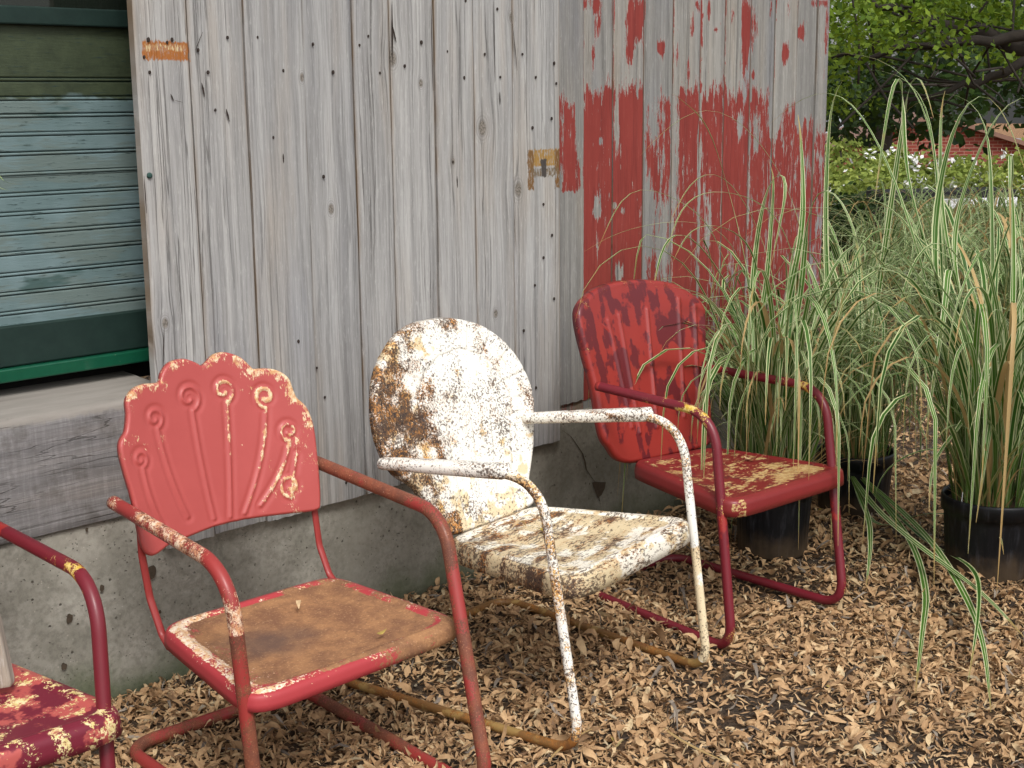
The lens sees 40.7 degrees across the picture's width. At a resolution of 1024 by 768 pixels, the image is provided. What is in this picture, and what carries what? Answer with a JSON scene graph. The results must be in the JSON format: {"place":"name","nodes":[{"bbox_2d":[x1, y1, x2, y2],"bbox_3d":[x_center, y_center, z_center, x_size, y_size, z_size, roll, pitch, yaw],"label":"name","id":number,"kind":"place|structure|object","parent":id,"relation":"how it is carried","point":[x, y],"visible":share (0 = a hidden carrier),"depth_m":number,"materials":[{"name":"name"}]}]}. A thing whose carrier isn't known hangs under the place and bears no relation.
{"place":"outdoors","nodes":[
{"label":"outdoors","id":0,"kind":"place"},
{"bbox_2d":[39,123,1023,767],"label":"ground","id":1,"kind":"structure","parent":0,"point":[789,705],"depth_m":3.75,"materials":[{"name":"brown soil"}]},
{"bbox_2d":[0,521,121,767],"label":"metal lawn chair","id":2,"kind":"object","parent":1,"relation":"on","point":[44,720],"visible":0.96,"depth_m":2.59,"materials":[{"name":"red paint"}]},
{"bbox_2d":[0,613,14,688],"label":"wood offcut","id":3,"kind":"object","parent":2,"relation":"on","point":[7,678],"visible":1,"depth_m":2.66,"materials":[{"name":"beige wood"}]},
{"bbox_2d":[107,352,490,767],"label":"metal lawn chair","id":4,"kind":"object","parent":1,"relation":"on","point":[216,439],"visible":1,"depth_m":3.24,"materials":[{"name":"red paint"}]},
{"bbox_2d":[0,0,829,699],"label":"wooden shed","id":5,"kind":"structure","parent":1,"relation":"on","point":[318,202],"depth_m":4.00,"materials":[{"name":"grey wood"}]},
{"bbox_2d":[0,0,201,389],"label":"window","id":6,"kind":"structure","parent":5,"relation":"in","point":[73,300],"depth_m":3.61,"materials":[{"name":"blue paint"}]},
{"bbox_2d":[345,317,709,750],"bbox_3d":[0.035,0.328,3.704,0.847,0.955,0.768,9,15,40],"label":"metal lawn chair","id":7,"kind":"object","parent":1,"relation":"on","point":[454,417],"visible":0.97,"depth_m":3.72,"materials":[{"name":"white paint"}]},
{"bbox_2d":[511,519,525,528],"bbox_3d":[0.021,0.379,3.736,0.050,0.027,0.018,-12,16,-44],"label":"dry leaf","id":8,"kind":"object","parent":7,"relation":"on","point":[518,521],"visible":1,"depth_m":3.73,"materials":[{"name":"beige plant"}]},
{"bbox_2d":[42,219,1023,767],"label":"fallen leaves","id":9,"kind":"object","parent":1,"relation":"on","point":[536,715],"visible":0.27,"depth_m":3.73,"materials":[{"name":"beige plant"}]},
{"bbox_2d":[549,726,599,759],"bbox_3d":[0.148,0.864,3.340,0.022,0.001,0.228,8,14,36],"label":"grass straw","id":10,"kind":"object","parent":9,"relation":"on","point":[559,749],"depth_m":3.30,"materials":[{"name":"beige plant"}]},
{"bbox_2d":[664,728,737,766],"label":"grass straw","id":11,"kind":"object","parent":9,"relation":"on","point":[678,738],"depth_m":3.32,"materials":[{"name":"beige plant"}]},
{"bbox_2d":[44,379,1023,767],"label":"bark slivers","id":12,"kind":"object","parent":1,"relation":"on","point":[672,703],"visible":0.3,"depth_m":3.79,"materials":[{"name":"brown wood"}]},
{"bbox_2d":[95,401,1023,767],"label":"twigs","id":13,"kind":"object","parent":1,"relation":"on","point":[753,645],"visible":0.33,"depth_m":3.88,"materials":[{"name":"brown wood"}]},
{"bbox_2d":[572,279,845,648],"bbox_3d":[0.608,0.202,4.257,0.625,0.990,0.718,-11,16,-42],"label":"metal lawn chair","id":14,"kind":"object","parent":1,"relation":"on","point":[621,337],"visible":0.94,"depth_m":4.28,"materials":[{"name":"red paint"}]},
{"bbox_2d":[575,94,1023,573],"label":"potted grass","id":15,"kind":"object","parent":1,"relation":"on","point":[779,532],"depth_m":4.61,"materials":[{"name":"green plant"}]},
{"bbox_2d":[679,53,1023,596],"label":"potted grass","id":16,"kind":"object","parent":1,"relation":"on","point":[986,449],"depth_m":4.44,"materials":[{"name":"green plant"}]},
{"bbox_2d":[702,78,1023,710],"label":"potted grass","id":17,"kind":"object","parent":1,"relation":"on","point":[853,491],"depth_m":5.14,"materials":[{"name":"green plant"}]},
{"bbox_2d":[821,181,909,262],"bbox_3d":[3.276,-1.566,13.532,1.157,0.861,1.474,7,14,33],"label":"shrub","id":18,"kind":"object","parent":1,"relation":"on","point":[839,207],"visible":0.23,"depth_m":13.36,"materials":[{"name":"green plant"}]},
{"bbox_2d":[824,136,919,186],"bbox_3d":[4.085,-2.481,17.111,1.896,1.166,1.777,-12,16,-44],"label":"shrub","id":19,"kind":"object","parent":1,"relation":"on","point":[838,159],"visible":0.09,"depth_m":16.80,"materials":[{"name":"green plant"}]},
{"bbox_2d":[823,146,955,214],"bbox_3d":[4.269,-2.187,15.801,1.605,1.052,1.694,-4,12,-17],"label":"shrub","id":20,"kind":"object","parent":1,"relation":"on","point":[842,178],"visible":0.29,"depth_m":15.72,"materials":[{"name":"green plant"}]},
{"bbox_2d":[848,145,980,218],"bbox_3d":[5.024,-2.325,16.515,2.057,1.058,1.726,-12,16,-44],"label":"shrub","id":21,"kind":"object","parent":1,"relation":"on","point":[915,168],"visible":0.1,"depth_m":16.43,"materials":[{"name":"green plant"}]},
{"bbox_2d":[851,172,988,262],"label":"potted grass","id":22,"kind":"object","parent":1,"relation":"on","point":[916,199],"depth_m":12.04,"materials":[{"name":"green plant"}]},
{"bbox_2d":[825,0,1023,164],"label":"tree","id":23,"kind":"object","parent":1,"relation":"on","point":[874,120],"visible":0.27,"depth_m":20.98,"materials":[{"name":"green plant"}]},
{"bbox_2d":[825,112,1023,187],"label":"brick house","id":24,"kind":"structure","parent":1,"relation":"on","point":[998,142],"depth_m":37.93,"materials":[{"name":"brown brick"}]},
{"bbox_2d":[950,157,976,168],"bbox_3d":[12.417,-5.871,38.034,0.720,0.720,0.047,-1,12,0],"label":"window","id":25,"kind":"structure","parent":24,"relation":"in","point":[973,158],"depth_m":37.97,"materials":[{"name":"glass"}]},
{"bbox_2d":[826,0,1023,129],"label":"tree","id":26,"kind":"object","parent":1,"relation":"on","point":[939,19],"visible":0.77,"depth_m":9.49,"materials":[{"name":"green plant"}]},
{"bbox_2d":[827,0,1023,114],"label":"tree","id":27,"kind":"object","parent":1,"relation":"on","point":[974,93],"visible":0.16,"depth_m":16.26,"materials":[{"name":"green plant"}]},
{"bbox_2d":[829,196,1023,376],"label":"potted grass","id":28,"kind":"object","parent":1,"relation":"on","point":[924,258],"depth_m":7.71,"materials":[{"name":"green plant"}]},
{"bbox_2d":[866,187,1016,233],"bbox_3d":[4.543,-1.761,14.661,1.463,0.600,0.525,-3,12,-11],"label":"display table","id":29,"kind":"object","parent":1,"relation":"on","point":[948,193],"visible":0.27,"depth_m":14.44,"materials":[{"name":"white"}]},
{"bbox_2d":[884,146,1023,227],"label":"shrub","id":30,"kind":"object","parent":1,"relation":"on","point":[975,177],"visible":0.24,"depth_m":15.53,"materials":[{"name":"green plant"}]},
{"bbox_2d":[905,196,1023,338],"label":"potted grass","id":31,"kind":"object","parent":1,"relation":"on","point":[1002,276],"depth_m":7.43,"materials":[{"name":"green plant"}]},
{"bbox_2d":[935,137,1023,224],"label":"shrub","id":32,"kind":"object","parent":1,"relation":"on","point":[1018,164],"visible":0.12,"depth_m":16.19,"materials":[{"name":"green plant"}]},
{"bbox_2d":[819,216,979,373],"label":"potted grass","id":33,"kind":"object","parent":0,"point":[836,253],"depth_m":7.42,"materials":[{"name":"green plant"}]},
{"bbox_2d":[821,176,981,321],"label":"potted grass","id":34,"kind":"object","parent":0,"point":[861,231],"depth_m":9.68,"materials":[{"name":"green plant"}]},
{"bbox_2d":[828,0,1023,123],"label":"sky","id":35,"kind":"structure","parent":0,"point":[1000,120],"materials":[{"name":"white"}]},
{"bbox_2d":[858,180,1023,295],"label":"potted grass","id":36,"kind":"object","parent":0,"point":[965,205],"depth_m":10.08,"materials":[{"name":"green plant"}]},
{"bbox_2d":[920,170,1023,267],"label":"potted grass","id":37,"kind":"object","parent":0,"point":[988,199],"depth_m":12.46,"materials":[{"name":"green plant"}]},
{"bbox_2d":[927,178,1023,264],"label":"potted grass","id":38,"kind":"object","parent":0,"point":[1007,209],"depth_m":9.82,"materials":[{"name":"green plant"}]}
]}

